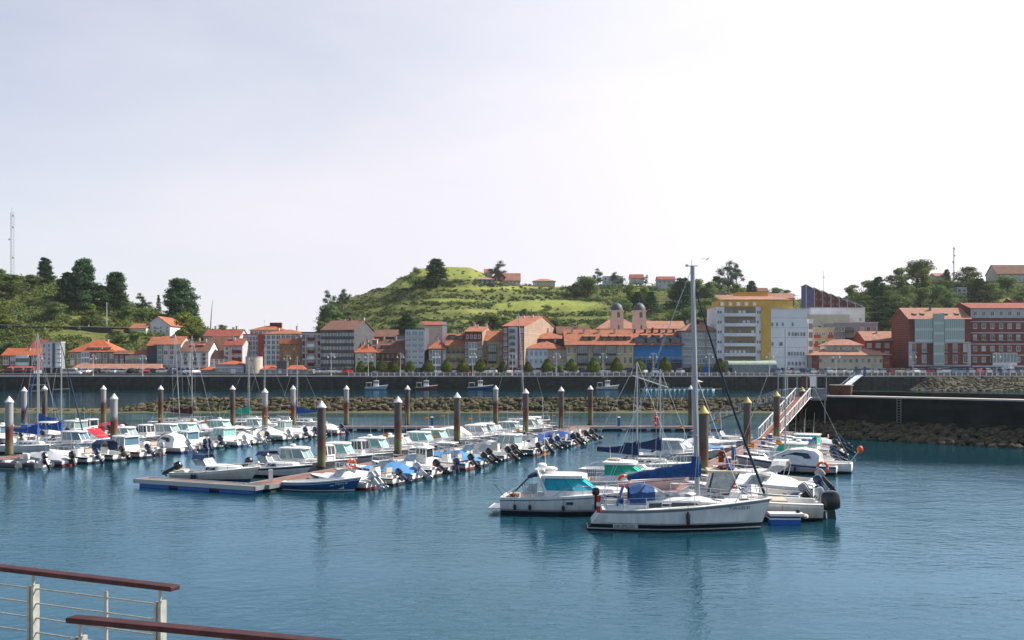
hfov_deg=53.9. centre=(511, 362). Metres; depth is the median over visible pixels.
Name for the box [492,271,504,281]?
hill house
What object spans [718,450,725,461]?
hose reel
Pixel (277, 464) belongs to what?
motorboat
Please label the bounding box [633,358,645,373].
topiary tree
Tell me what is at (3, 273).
broadleaf tree
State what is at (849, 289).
broadleaf tree
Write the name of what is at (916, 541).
water
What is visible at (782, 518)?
floating step
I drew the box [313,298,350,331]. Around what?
scrub
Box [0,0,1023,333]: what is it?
sky
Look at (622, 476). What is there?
lifebuoy
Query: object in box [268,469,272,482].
service pedestal
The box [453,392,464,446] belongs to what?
mooring pile
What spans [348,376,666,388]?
quay wall
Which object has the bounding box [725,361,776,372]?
pavilion
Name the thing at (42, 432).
motorboat
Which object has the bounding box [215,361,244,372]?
fish market
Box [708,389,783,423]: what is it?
gangway
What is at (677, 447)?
motorboat
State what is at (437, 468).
motorboat
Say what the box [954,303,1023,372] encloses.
hotel
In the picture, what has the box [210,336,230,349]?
town house
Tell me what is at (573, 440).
motorboat
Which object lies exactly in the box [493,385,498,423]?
mooring pile
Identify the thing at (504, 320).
broadleaf tree
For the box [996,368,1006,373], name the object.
parked car
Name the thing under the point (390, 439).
motorboat
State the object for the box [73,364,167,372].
market hall
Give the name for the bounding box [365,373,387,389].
fishing boat
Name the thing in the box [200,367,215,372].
annex
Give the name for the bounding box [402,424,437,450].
motorboat
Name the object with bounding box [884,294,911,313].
broadleaf tree
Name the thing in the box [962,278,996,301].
conifer
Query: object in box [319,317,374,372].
town house
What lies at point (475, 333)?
town house
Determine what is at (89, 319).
broadleaf tree
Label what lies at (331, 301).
eucalyptus
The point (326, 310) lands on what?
broadleaf tree
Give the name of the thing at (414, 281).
shrub
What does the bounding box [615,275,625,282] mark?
broadleaf tree
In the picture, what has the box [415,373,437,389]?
fishing boat
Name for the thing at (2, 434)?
motorboat
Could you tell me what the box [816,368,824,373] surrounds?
parked car
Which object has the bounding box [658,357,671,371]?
topiary tree
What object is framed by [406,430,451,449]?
motorboat
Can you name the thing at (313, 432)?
motorboat
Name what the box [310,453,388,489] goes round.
motorboat
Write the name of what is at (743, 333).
apartment block
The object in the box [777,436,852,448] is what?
motorboat
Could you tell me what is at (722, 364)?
topiary tree
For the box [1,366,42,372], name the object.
garage
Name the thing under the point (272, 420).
sailboat
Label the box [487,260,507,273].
eucalyptus
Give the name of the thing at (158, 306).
conifer
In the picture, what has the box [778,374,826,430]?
landing platform
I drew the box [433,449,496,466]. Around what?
motorboat
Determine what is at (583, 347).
town house
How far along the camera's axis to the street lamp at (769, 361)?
337.16 m
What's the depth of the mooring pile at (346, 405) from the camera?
134.73 m
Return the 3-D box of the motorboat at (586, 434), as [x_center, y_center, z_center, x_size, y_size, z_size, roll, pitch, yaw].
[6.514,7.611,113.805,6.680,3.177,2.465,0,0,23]
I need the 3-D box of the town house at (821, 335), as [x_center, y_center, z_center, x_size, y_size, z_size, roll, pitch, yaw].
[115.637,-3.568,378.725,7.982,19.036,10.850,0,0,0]
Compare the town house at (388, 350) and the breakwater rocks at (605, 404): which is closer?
the breakwater rocks at (605, 404)
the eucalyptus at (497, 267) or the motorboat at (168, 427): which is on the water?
the motorboat at (168, 427)
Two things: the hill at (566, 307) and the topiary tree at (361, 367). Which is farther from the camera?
the hill at (566, 307)
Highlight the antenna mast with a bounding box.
[8,212,13,273]
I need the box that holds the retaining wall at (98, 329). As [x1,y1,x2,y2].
[0,325,127,332]
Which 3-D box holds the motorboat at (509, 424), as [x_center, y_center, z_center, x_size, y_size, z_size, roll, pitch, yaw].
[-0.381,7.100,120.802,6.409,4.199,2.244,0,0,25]
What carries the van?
on the road
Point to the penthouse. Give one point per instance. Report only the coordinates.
(750, 294)
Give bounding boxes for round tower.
[245,357,262,372]
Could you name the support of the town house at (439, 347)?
on the ground
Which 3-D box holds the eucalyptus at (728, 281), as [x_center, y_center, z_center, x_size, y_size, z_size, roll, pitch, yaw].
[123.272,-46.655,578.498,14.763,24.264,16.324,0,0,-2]
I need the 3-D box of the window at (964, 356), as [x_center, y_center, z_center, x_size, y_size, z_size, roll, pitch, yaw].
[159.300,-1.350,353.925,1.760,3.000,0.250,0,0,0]
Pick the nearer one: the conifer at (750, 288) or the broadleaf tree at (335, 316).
the broadleaf tree at (335, 316)
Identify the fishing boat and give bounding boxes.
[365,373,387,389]
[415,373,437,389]
[467,373,492,389]
[596,373,618,389]
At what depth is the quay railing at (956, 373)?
336.22 m
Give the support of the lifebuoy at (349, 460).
attached to the motorboat at (398, 477)
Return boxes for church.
[593,303,646,329]
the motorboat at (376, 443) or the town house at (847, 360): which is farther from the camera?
the town house at (847, 360)
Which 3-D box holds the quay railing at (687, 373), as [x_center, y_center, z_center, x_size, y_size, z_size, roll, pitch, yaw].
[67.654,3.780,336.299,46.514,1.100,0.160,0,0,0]
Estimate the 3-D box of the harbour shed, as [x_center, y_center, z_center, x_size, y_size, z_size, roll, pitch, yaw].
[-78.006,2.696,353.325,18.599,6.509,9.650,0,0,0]
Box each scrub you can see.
[0,275,212,362]
[0,324,144,372]
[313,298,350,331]
[319,271,621,332]
[584,280,800,329]
[843,276,1023,330]
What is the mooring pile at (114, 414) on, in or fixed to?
in the water
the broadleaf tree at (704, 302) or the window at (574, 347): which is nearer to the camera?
the window at (574, 347)
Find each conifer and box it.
[45,271,81,302]
[81,285,118,309]
[155,295,161,310]
[185,300,204,323]
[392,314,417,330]
[420,258,458,287]
[630,291,646,309]
[641,291,665,313]
[660,277,700,308]
[711,276,725,291]
[746,281,757,291]
[865,296,896,326]
[866,276,887,303]
[942,269,952,280]
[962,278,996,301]
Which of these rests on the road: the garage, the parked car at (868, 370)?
the parked car at (868, 370)
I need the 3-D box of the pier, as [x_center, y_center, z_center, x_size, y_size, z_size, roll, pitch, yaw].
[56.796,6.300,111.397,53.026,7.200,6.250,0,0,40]
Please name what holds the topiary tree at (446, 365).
on the promenade
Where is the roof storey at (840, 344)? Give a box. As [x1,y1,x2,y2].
[818,339,864,350]
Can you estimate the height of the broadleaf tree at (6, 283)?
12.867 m
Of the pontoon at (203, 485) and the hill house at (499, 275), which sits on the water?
the pontoon at (203, 485)
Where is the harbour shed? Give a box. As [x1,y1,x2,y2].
[260,361,317,372]
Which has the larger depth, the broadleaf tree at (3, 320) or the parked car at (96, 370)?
the broadleaf tree at (3, 320)
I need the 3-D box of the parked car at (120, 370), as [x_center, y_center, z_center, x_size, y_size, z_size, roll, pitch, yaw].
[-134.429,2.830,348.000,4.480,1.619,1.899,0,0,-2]
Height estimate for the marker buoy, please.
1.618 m
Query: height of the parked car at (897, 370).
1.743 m
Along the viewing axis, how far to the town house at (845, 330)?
380.00 m
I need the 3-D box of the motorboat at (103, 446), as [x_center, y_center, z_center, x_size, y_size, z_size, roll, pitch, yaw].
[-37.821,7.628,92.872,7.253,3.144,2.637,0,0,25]
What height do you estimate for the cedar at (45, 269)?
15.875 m
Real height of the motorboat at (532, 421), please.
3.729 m
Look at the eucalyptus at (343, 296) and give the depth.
567.64 m
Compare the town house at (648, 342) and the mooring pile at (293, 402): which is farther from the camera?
the town house at (648, 342)
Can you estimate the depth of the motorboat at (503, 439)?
97.18 m
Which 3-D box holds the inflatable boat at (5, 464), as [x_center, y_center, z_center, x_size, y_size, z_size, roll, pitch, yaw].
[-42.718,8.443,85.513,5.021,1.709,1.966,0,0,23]
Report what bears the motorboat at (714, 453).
on the water
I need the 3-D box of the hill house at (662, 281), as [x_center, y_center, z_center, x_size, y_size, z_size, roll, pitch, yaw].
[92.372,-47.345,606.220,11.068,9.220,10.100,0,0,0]
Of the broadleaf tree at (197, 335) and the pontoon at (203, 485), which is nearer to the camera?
the pontoon at (203, 485)
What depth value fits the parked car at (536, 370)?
341.60 m
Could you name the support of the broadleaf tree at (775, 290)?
on the hill at (566, 307)
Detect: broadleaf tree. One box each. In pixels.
[0,269,10,279]
[0,274,29,295]
[0,314,13,324]
[3,341,21,347]
[24,274,43,290]
[43,302,68,320]
[80,310,104,324]
[86,304,95,311]
[105,329,128,341]
[120,306,137,320]
[128,330,145,342]
[140,308,157,319]
[173,311,201,338]
[193,322,206,340]
[316,304,338,322]
[316,321,325,331]
[324,312,348,323]
[339,309,358,319]
[389,325,400,331]
[468,314,488,325]
[481,313,503,328]
[499,316,510,325]
[550,318,559,326]
[555,363,563,372]
[566,283,583,297]
[574,275,598,296]
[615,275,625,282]
[620,298,632,312]
[622,283,634,301]
[639,286,648,303]
[650,317,660,320]
[664,309,683,320]
[666,283,680,299]
[679,307,698,322]
[688,279,704,299]
[689,298,713,321]
[699,281,718,297]
[729,284,744,293]
[769,287,784,292]
[844,284,858,296]
[856,295,873,309]
[860,280,879,296]
[875,284,899,297]
[883,267,912,288]
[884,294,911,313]
[893,285,917,307]
[906,259,935,283]
[913,287,932,307]
[914,268,930,288]
[922,285,950,301]
[934,279,958,293]
[936,292,958,307]
[951,266,981,283]
[961,277,978,290]
[976,282,1006,302]
[993,276,1018,291]
[1010,291,1023,300]
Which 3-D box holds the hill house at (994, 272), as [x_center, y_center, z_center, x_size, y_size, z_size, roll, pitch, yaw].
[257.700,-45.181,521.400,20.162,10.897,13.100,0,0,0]
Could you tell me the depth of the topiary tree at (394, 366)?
340.55 m
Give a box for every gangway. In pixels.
[632,372,668,387]
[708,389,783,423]
[758,387,810,439]
[840,372,862,384]
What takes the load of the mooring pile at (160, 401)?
in the water
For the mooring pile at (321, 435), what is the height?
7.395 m
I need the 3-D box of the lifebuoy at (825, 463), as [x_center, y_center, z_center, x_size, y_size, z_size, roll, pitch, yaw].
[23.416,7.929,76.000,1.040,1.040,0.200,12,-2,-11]
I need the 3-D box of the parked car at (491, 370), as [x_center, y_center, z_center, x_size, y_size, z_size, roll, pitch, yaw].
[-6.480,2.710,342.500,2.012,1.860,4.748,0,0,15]
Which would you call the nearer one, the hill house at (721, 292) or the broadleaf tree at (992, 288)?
the broadleaf tree at (992, 288)
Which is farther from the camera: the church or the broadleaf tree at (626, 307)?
the broadleaf tree at (626, 307)
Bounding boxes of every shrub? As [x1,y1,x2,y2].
[407,276,424,285]
[412,267,420,273]
[417,278,434,286]
[543,304,551,309]
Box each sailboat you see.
[0,333,62,453]
[22,357,60,434]
[29,344,82,443]
[147,336,200,424]
[164,337,212,424]
[224,358,268,424]
[242,347,288,422]
[276,356,316,424]
[490,313,549,424]
[579,361,677,476]
[586,264,770,530]
[615,369,693,466]
[735,329,852,473]
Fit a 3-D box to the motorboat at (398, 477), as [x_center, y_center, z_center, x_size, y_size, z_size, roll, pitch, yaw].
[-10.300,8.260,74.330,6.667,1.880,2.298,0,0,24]
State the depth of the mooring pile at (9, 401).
90.75 m
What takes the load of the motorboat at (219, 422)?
on the water
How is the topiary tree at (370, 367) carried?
on the promenade
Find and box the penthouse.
[733,292,768,295]
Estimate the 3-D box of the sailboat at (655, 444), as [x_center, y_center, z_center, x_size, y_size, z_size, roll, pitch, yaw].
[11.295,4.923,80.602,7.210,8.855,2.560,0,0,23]
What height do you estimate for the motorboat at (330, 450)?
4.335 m
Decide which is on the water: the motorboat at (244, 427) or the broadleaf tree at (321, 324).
the motorboat at (244, 427)
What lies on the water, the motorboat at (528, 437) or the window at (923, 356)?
the motorboat at (528, 437)
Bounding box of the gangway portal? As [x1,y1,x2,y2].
[855,367,865,375]
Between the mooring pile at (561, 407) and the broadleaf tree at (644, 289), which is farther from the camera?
the broadleaf tree at (644, 289)
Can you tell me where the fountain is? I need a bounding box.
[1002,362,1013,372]
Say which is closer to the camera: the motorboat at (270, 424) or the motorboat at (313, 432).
the motorboat at (313, 432)
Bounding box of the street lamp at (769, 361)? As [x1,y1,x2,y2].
[765,353,773,375]
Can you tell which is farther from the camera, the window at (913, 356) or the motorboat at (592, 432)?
the window at (913, 356)
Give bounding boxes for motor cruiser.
[76,417,109,440]
[140,433,197,452]
[441,414,491,441]
[735,447,837,474]
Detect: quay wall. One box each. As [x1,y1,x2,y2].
[0,376,348,388]
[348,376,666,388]
[667,376,1023,388]
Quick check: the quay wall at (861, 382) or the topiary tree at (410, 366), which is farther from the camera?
the topiary tree at (410, 366)
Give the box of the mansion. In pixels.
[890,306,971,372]
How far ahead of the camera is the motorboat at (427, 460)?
81.85 m
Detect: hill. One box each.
[0,276,197,367]
[321,267,800,334]
[844,281,1023,330]
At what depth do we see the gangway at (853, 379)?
328.81 m
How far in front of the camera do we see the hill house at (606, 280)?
616.84 m
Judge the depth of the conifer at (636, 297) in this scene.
534.26 m
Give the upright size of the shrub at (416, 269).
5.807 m
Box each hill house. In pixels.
[128,323,150,333]
[146,316,184,335]
[474,277,495,286]
[484,269,492,277]
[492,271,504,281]
[501,273,520,285]
[532,279,555,286]
[602,276,622,284]
[628,274,643,284]
[655,276,675,289]
[708,288,725,297]
[714,295,732,298]
[756,288,768,291]
[768,293,794,307]
[929,273,950,281]
[949,287,966,296]
[985,265,1023,281]
[1003,298,1023,302]
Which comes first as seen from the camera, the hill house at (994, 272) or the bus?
the bus
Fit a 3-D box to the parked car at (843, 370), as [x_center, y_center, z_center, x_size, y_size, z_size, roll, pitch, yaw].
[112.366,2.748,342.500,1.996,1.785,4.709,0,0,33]
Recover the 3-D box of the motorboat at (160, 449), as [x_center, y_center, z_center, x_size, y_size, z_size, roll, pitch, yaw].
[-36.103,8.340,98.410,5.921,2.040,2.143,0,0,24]
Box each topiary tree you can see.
[356,361,365,372]
[366,362,374,373]
[375,359,387,373]
[388,361,399,372]
[404,361,415,372]
[422,359,434,371]
[440,358,452,373]
[457,359,469,372]
[473,358,486,371]
[498,361,508,373]
[523,361,532,372]
[541,358,553,371]
[564,358,577,373]
[586,357,600,373]
[610,357,622,373]
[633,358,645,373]
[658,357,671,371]
[690,361,700,371]
[713,358,726,371]
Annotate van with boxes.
[62,368,82,372]
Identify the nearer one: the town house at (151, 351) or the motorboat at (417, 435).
the motorboat at (417, 435)
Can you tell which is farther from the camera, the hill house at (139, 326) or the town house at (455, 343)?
the hill house at (139, 326)
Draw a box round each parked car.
[82,368,94,372]
[91,368,101,372]
[100,368,109,372]
[116,369,128,372]
[134,368,142,372]
[156,368,167,372]
[167,369,178,372]
[178,368,187,373]
[187,368,199,373]
[320,369,330,372]
[342,368,353,373]
[414,368,422,373]
[488,368,497,373]
[530,368,541,372]
[676,368,684,372]
[799,368,809,372]
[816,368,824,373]
[822,368,832,373]
[838,368,846,372]
[860,368,872,372]
[895,368,905,372]
[911,368,919,373]
[926,369,935,372]
[940,368,951,372]
[957,369,967,372]
[966,368,974,372]
[981,368,991,373]
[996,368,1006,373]
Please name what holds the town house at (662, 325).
on the ground
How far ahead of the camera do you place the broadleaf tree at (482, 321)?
463.79 m
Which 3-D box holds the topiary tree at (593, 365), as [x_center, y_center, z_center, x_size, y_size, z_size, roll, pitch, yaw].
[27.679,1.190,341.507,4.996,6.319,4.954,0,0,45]
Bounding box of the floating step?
[767,509,808,524]
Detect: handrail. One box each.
[0,564,179,639]
[66,614,344,639]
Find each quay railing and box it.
[505,372,581,375]
[645,372,735,375]
[871,372,1022,375]
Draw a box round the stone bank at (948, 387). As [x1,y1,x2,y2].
[908,377,1023,390]
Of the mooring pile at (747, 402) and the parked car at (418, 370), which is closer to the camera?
the mooring pile at (747, 402)
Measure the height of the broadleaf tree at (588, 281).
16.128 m
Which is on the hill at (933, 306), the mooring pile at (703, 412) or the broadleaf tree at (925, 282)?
the broadleaf tree at (925, 282)
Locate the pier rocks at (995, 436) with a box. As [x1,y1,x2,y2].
[780,419,1023,448]
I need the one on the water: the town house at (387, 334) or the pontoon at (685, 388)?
the pontoon at (685, 388)
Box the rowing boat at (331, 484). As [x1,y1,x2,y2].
[281,476,360,491]
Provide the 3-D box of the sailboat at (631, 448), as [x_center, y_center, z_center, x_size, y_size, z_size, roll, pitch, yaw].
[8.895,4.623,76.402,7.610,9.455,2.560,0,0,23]
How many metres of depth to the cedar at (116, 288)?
455.59 m
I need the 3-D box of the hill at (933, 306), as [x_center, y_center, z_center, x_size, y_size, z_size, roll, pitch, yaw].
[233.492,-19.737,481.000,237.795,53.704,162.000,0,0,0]
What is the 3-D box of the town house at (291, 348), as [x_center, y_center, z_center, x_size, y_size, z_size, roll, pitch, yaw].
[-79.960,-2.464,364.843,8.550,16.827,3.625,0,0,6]
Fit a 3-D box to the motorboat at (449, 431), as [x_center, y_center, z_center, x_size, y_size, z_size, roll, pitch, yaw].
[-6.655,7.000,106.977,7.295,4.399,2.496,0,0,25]
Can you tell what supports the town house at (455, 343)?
on the ground
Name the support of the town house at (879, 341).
on the ground
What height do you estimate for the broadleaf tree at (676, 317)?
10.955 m
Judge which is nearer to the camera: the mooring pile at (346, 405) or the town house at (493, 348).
the mooring pile at (346, 405)
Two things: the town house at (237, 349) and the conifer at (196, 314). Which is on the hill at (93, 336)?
the conifer at (196, 314)
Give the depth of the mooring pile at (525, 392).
117.74 m
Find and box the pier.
[791,384,1023,444]
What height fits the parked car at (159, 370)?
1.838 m
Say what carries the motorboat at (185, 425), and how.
on the water
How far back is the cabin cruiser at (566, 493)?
59.00 m
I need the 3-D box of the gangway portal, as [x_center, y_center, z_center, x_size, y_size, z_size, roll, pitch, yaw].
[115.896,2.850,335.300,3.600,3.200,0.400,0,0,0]
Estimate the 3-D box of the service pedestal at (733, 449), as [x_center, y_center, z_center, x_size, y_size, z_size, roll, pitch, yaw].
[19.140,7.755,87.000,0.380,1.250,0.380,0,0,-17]
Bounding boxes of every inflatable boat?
[0,453,33,468]
[10,452,54,468]
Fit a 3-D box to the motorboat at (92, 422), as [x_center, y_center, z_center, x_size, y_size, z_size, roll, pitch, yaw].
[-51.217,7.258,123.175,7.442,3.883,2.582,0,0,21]
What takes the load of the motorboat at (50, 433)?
on the water
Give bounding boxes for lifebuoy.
[346,458,356,467]
[617,474,630,487]
[816,461,828,473]
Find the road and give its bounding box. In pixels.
[0,373,1023,375]
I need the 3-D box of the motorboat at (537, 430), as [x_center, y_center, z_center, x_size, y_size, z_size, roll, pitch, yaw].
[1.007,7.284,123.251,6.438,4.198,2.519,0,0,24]
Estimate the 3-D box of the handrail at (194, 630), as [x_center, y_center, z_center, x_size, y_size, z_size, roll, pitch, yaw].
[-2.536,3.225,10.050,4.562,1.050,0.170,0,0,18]
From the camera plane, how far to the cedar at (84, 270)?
445.95 m
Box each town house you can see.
[0,343,41,372]
[29,339,50,347]
[41,342,64,372]
[68,339,124,367]
[113,350,134,363]
[129,343,146,363]
[146,337,160,363]
[155,335,189,372]
[179,335,218,372]
[203,326,246,340]
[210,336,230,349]
[211,350,224,367]
[223,333,250,362]
[242,334,257,356]
[249,320,285,333]
[258,324,301,366]
[278,333,301,365]
[301,332,320,372]
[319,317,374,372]
[353,336,378,372]
[374,330,399,347]
[375,336,405,372]
[397,335,404,338]
[405,328,428,372]
[421,321,446,346]
[427,336,447,372]
[445,330,464,372]
[463,323,490,372]
[483,330,502,372]
[501,314,555,372]
[526,335,565,372]
[537,328,563,346]
[556,321,589,335]
[562,329,635,372]
[632,328,683,372]
[646,321,684,329]
[676,315,716,372]
[804,307,864,321]
[806,349,890,372]
[807,314,849,326]
[813,327,833,350]
[823,322,878,340]
[853,330,893,372]
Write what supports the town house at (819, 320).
on the ground
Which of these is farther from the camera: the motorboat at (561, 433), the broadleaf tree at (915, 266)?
the broadleaf tree at (915, 266)
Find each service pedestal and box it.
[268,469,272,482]
[725,456,730,465]
[731,445,736,459]
[768,433,772,441]
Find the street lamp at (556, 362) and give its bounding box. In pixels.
[553,353,560,375]
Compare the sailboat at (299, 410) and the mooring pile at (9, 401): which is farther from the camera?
the sailboat at (299, 410)
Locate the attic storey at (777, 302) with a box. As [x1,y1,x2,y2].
[712,296,793,308]
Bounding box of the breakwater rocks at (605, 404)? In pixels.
[1,396,790,411]
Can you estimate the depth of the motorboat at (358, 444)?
89.41 m
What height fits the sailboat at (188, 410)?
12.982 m
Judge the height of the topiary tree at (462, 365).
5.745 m
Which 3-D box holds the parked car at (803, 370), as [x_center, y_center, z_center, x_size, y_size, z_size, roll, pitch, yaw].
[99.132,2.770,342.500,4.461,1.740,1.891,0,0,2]
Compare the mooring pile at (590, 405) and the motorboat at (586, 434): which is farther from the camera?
the mooring pile at (590, 405)
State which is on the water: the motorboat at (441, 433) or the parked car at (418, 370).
the motorboat at (441, 433)
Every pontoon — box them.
[0,427,294,459]
[13,425,692,430]
[133,477,268,493]
[244,427,589,491]
[640,388,721,389]
[662,432,792,491]
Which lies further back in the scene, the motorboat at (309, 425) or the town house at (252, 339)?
the town house at (252, 339)
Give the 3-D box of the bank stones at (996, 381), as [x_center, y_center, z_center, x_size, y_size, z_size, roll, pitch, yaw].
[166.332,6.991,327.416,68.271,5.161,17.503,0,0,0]
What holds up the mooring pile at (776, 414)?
in the water
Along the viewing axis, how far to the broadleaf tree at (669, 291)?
553.07 m
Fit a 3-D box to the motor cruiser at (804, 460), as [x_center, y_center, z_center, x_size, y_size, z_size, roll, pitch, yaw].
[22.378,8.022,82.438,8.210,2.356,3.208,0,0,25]
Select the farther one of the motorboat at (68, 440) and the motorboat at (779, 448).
the motorboat at (68, 440)
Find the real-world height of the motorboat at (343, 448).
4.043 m
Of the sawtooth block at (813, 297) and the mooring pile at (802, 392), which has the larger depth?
the sawtooth block at (813, 297)
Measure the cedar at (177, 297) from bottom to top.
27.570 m
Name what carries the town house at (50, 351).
on the ground
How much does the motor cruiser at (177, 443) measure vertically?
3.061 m
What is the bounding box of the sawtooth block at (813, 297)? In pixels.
[801,284,862,308]
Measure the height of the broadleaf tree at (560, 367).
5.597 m
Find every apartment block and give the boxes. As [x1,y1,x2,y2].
[706,302,770,372]
[771,309,807,372]
[807,319,813,353]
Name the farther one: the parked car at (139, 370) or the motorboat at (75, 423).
the parked car at (139, 370)
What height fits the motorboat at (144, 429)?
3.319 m
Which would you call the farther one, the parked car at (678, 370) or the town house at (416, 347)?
the town house at (416, 347)
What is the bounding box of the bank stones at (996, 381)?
[915,376,1023,390]
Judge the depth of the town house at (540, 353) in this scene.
356.98 m
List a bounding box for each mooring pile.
[3,396,22,455]
[21,387,26,425]
[41,385,47,415]
[100,385,106,422]
[110,394,117,438]
[158,385,163,422]
[230,385,238,424]
[262,388,267,427]
[290,386,299,424]
[316,400,334,470]
[343,385,349,424]
[394,396,406,456]
[404,385,410,424]
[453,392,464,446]
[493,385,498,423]
[522,388,531,434]
[558,387,567,429]
[587,385,593,424]
[687,385,692,424]
[698,405,708,473]
[743,397,751,454]
[773,391,779,440]
[799,387,804,420]
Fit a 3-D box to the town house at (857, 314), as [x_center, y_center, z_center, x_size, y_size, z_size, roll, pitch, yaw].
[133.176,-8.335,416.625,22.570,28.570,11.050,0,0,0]
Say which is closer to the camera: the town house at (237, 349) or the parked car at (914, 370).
the parked car at (914, 370)
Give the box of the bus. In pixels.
[927,366,953,372]
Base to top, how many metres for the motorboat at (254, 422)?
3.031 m
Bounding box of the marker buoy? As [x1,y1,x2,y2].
[849,446,862,462]
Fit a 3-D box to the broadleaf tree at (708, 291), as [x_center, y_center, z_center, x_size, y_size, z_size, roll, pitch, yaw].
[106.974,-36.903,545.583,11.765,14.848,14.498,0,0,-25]
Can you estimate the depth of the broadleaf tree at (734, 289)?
561.31 m
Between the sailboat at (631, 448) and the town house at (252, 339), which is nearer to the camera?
the sailboat at (631, 448)
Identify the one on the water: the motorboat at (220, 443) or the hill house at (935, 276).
the motorboat at (220, 443)
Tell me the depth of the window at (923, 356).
354.02 m
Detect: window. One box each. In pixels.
[2,356,8,360]
[10,356,15,360]
[418,331,423,335]
[573,346,576,353]
[623,346,626,353]
[623,356,626,363]
[912,355,915,362]
[922,355,925,362]
[953,355,956,362]
[963,344,966,351]
[963,355,966,362]
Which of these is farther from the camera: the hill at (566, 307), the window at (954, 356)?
the hill at (566, 307)
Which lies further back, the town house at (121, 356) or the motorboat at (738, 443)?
the town house at (121, 356)
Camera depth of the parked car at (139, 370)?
346.46 m
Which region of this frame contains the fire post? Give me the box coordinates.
[653,415,658,425]
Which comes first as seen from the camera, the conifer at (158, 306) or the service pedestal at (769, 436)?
the service pedestal at (769, 436)
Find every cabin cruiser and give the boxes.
[488,399,644,514]
[566,454,685,489]
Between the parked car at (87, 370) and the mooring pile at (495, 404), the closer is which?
the mooring pile at (495, 404)
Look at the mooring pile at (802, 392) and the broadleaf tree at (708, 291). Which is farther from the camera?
the broadleaf tree at (708, 291)
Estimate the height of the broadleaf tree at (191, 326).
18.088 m
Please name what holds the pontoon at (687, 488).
on the water
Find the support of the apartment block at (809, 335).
on the promenade
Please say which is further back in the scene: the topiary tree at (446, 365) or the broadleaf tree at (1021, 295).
the broadleaf tree at (1021, 295)
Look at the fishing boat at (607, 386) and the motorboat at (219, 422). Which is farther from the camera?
the fishing boat at (607, 386)
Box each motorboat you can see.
[0,416,26,443]
[13,421,49,439]
[22,432,78,466]
[38,421,70,436]
[49,432,104,463]
[50,428,102,449]
[63,409,93,430]
[73,439,131,460]
[85,411,109,435]
[98,422,128,429]
[109,433,156,458]
[118,424,151,442]
[138,421,166,441]
[139,438,165,454]
[154,417,179,435]
[161,449,259,481]
[177,414,213,450]
[178,422,209,432]
[194,416,212,431]
[199,420,228,448]
[209,414,243,430]
[209,424,251,446]
[233,411,260,431]
[236,431,265,444]
[237,423,275,441]
[239,417,274,427]
[239,450,312,476]
[245,415,295,440]
[257,444,334,471]
[258,417,277,427]
[262,410,312,438]
[292,422,330,435]
[292,426,316,436]
[303,421,349,434]
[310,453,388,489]
[311,437,374,463]
[316,444,357,467]
[334,462,412,485]
[350,418,393,461]
[350,426,432,481]
[357,425,409,457]
[371,453,451,477]
[380,433,422,453]
[392,446,461,473]
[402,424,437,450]
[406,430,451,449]
[409,430,481,469]
[420,416,466,447]
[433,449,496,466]
[438,423,501,462]
[442,423,480,445]
[454,440,519,460]
[464,406,511,433]
[464,422,526,457]
[465,417,498,439]
[477,429,543,455]
[491,435,555,452]
[494,424,524,433]
[500,424,543,432]
[502,410,532,432]
[519,410,552,431]
[526,434,562,450]
[526,434,566,447]
[527,421,584,446]
[529,416,557,430]
[531,414,587,443]
[542,428,596,441]
[552,409,602,440]
[622,436,711,461]
[651,425,720,459]
[668,436,839,520]
[675,425,737,445]
[685,453,816,497]
[687,414,742,447]
[688,428,734,452]
[690,441,730,456]
[700,435,825,496]
[710,441,836,490]
[711,426,752,445]
[744,434,845,460]
[753,437,847,460]
[757,419,848,457]
[766,412,855,456]
[772,426,845,449]
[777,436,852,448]
[781,413,849,443]
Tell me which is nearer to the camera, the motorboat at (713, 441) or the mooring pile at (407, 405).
the motorboat at (713, 441)
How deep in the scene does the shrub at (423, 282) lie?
554.86 m
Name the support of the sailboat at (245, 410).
on the water
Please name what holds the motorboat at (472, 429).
on the water
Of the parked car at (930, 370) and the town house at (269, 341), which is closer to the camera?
the parked car at (930, 370)
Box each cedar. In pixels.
[36,257,57,282]
[60,257,103,308]
[102,271,131,310]
[156,277,202,322]
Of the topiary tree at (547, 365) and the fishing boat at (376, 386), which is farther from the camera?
the topiary tree at (547, 365)
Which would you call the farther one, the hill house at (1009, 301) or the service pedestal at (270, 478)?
the hill house at (1009, 301)
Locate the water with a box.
[0,389,1023,639]
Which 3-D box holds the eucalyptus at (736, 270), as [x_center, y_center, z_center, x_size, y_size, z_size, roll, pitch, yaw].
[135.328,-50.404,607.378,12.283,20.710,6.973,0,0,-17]
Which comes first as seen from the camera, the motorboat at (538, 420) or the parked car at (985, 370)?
the motorboat at (538, 420)
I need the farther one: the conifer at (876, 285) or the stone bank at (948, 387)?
the conifer at (876, 285)
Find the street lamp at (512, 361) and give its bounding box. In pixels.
[508,352,516,375]
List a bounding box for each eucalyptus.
[135,293,152,309]
[322,290,337,306]
[336,289,351,308]
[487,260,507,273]
[592,269,603,286]
[610,272,616,280]
[715,260,740,292]
[729,263,745,283]
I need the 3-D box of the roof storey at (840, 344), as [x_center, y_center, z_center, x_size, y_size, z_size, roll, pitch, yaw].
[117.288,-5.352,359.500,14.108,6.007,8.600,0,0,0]
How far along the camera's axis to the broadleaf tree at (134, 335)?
417.54 m
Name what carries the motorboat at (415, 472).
on the water

